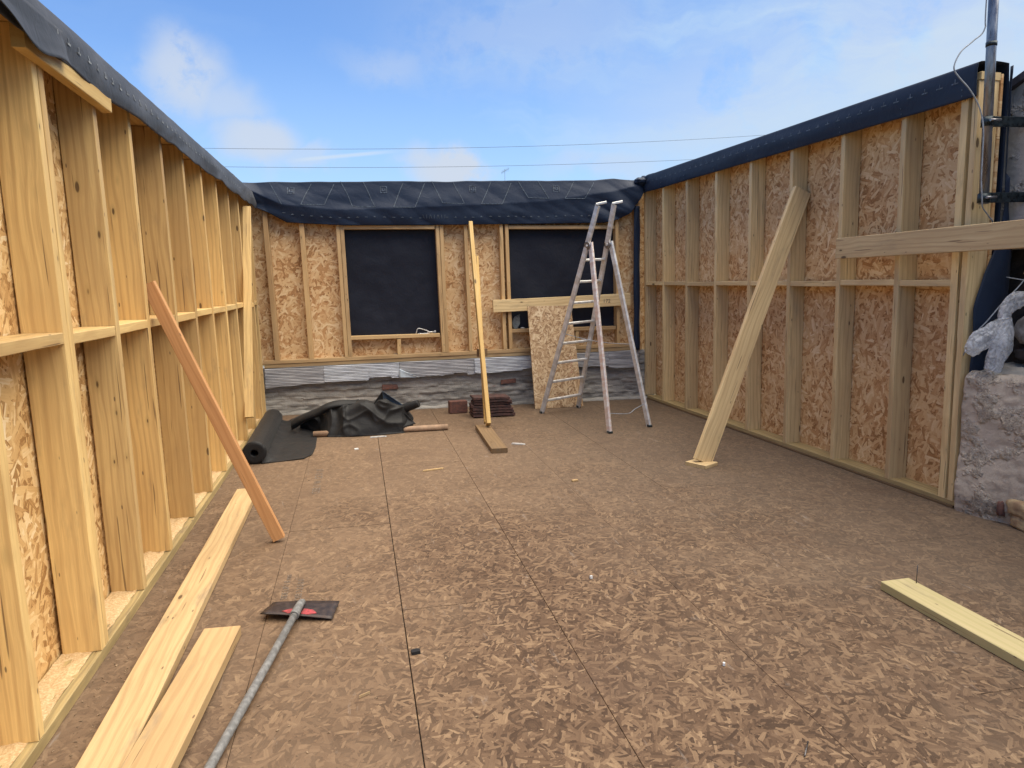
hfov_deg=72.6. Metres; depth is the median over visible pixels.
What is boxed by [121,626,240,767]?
floor plank
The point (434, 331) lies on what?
metal tool
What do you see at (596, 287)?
stepladder
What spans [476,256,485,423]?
timber stake
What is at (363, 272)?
timber stud wall
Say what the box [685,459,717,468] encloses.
timber block
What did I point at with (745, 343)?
timber brace
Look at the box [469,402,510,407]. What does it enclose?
clay tile
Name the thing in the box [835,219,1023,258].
timber plank
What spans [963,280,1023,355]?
bag cable
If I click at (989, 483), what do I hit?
neighbouring wall
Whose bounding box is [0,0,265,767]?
timber stud wall
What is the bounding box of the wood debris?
[43,409,1021,767]
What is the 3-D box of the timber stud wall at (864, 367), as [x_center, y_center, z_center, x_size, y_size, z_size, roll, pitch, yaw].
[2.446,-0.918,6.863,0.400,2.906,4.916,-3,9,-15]
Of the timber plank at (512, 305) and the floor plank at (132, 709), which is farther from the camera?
the timber plank at (512, 305)
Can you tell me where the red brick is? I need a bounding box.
[448,399,467,413]
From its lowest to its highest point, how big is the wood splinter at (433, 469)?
0.010 m
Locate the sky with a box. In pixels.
[38,0,1023,182]
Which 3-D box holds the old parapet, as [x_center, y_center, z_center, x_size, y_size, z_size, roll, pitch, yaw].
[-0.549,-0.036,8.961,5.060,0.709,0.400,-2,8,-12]
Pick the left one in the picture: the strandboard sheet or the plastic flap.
the plastic flap
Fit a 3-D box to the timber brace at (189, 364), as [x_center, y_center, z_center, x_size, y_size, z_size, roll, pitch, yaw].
[-1.712,0.193,4.046,0.075,1.656,0.050,-23,14,-8]
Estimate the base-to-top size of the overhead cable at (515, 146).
3.578 m
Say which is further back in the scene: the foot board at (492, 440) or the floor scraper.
the foot board at (492, 440)
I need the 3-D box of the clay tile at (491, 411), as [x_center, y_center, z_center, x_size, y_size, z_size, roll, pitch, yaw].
[-0.242,0.306,8.242,0.494,0.033,0.263,-2,8,-12]
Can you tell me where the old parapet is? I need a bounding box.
[263,349,653,414]
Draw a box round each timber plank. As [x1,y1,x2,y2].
[492,293,630,312]
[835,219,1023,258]
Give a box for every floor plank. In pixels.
[75,488,252,767]
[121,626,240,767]
[880,565,1023,670]
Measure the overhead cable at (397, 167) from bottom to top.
3.015 m
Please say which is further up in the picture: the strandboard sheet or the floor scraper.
the strandboard sheet
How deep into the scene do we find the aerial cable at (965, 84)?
4.20 m
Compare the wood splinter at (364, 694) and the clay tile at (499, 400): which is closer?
the wood splinter at (364, 694)
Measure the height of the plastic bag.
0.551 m
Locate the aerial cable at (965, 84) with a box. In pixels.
[953,0,1023,280]
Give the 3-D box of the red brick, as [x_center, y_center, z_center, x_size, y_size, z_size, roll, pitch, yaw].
[-0.654,0.273,8.418,0.220,0.150,0.100,-3,9,-19]
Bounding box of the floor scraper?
[204,599,339,767]
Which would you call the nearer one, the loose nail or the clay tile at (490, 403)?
the loose nail
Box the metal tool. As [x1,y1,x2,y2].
[416,328,435,333]
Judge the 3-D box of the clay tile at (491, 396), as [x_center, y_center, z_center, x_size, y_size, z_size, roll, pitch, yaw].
[-0.262,0.150,8.210,0.431,0.034,0.255,-2,8,-12]
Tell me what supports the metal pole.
attached to the neighbouring wall at (989, 483)
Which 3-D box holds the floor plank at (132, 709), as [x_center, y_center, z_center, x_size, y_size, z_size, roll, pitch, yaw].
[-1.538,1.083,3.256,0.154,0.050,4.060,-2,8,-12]
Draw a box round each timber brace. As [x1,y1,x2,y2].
[146,281,284,541]
[468,221,490,425]
[693,186,810,461]
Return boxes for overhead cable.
[212,135,759,148]
[279,159,692,167]
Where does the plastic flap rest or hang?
on the timber stud wall at (363, 272)
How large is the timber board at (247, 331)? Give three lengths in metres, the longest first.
2.262 x 0.082 x 0.042 m
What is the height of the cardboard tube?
0.062 m
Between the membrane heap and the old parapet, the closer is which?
the membrane heap
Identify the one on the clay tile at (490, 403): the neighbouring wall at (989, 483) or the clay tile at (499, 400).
the clay tile at (499, 400)
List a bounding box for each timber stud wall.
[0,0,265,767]
[242,177,646,368]
[642,61,1013,507]
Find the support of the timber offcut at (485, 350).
attached to the timber brace at (480, 332)
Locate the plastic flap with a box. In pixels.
[512,315,519,328]
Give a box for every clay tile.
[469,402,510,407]
[469,405,512,410]
[469,408,513,413]
[469,411,514,416]
[470,394,509,399]
[471,400,511,404]
[472,398,511,402]
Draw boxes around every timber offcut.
[9,22,111,112]
[477,348,486,356]
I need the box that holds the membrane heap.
[291,391,419,436]
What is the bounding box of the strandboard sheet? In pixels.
[527,305,582,408]
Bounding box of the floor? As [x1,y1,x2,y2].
[32,399,1023,767]
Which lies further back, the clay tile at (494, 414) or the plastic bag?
the clay tile at (494, 414)
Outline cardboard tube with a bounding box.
[313,424,447,436]
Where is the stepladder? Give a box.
[539,200,651,433]
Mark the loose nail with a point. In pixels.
(806, 748)
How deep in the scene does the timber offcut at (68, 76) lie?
2.72 m
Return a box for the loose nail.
[804,741,808,756]
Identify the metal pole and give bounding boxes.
[977,0,1023,204]
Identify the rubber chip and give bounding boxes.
[411,648,420,654]
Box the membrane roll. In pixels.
[242,409,316,463]
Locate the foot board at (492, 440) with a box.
[475,424,507,452]
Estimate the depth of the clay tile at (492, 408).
8.13 m
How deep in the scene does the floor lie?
3.32 m
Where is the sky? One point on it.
(284, 83)
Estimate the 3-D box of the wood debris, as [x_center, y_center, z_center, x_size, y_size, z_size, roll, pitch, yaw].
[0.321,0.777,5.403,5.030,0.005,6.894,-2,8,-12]
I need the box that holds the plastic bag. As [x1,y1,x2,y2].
[964,291,1023,374]
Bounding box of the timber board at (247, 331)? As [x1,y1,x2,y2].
[242,206,253,417]
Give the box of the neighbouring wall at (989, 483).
[954,71,1023,531]
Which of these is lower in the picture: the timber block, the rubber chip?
the rubber chip
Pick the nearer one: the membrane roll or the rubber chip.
the rubber chip
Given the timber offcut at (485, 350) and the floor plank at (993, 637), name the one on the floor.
the floor plank at (993, 637)
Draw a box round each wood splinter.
[359,691,369,697]
[422,467,443,471]
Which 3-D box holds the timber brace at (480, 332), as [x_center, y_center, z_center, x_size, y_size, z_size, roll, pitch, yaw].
[-0.375,-0.752,7.859,0.046,2.590,0.091,-1,-24,-12]

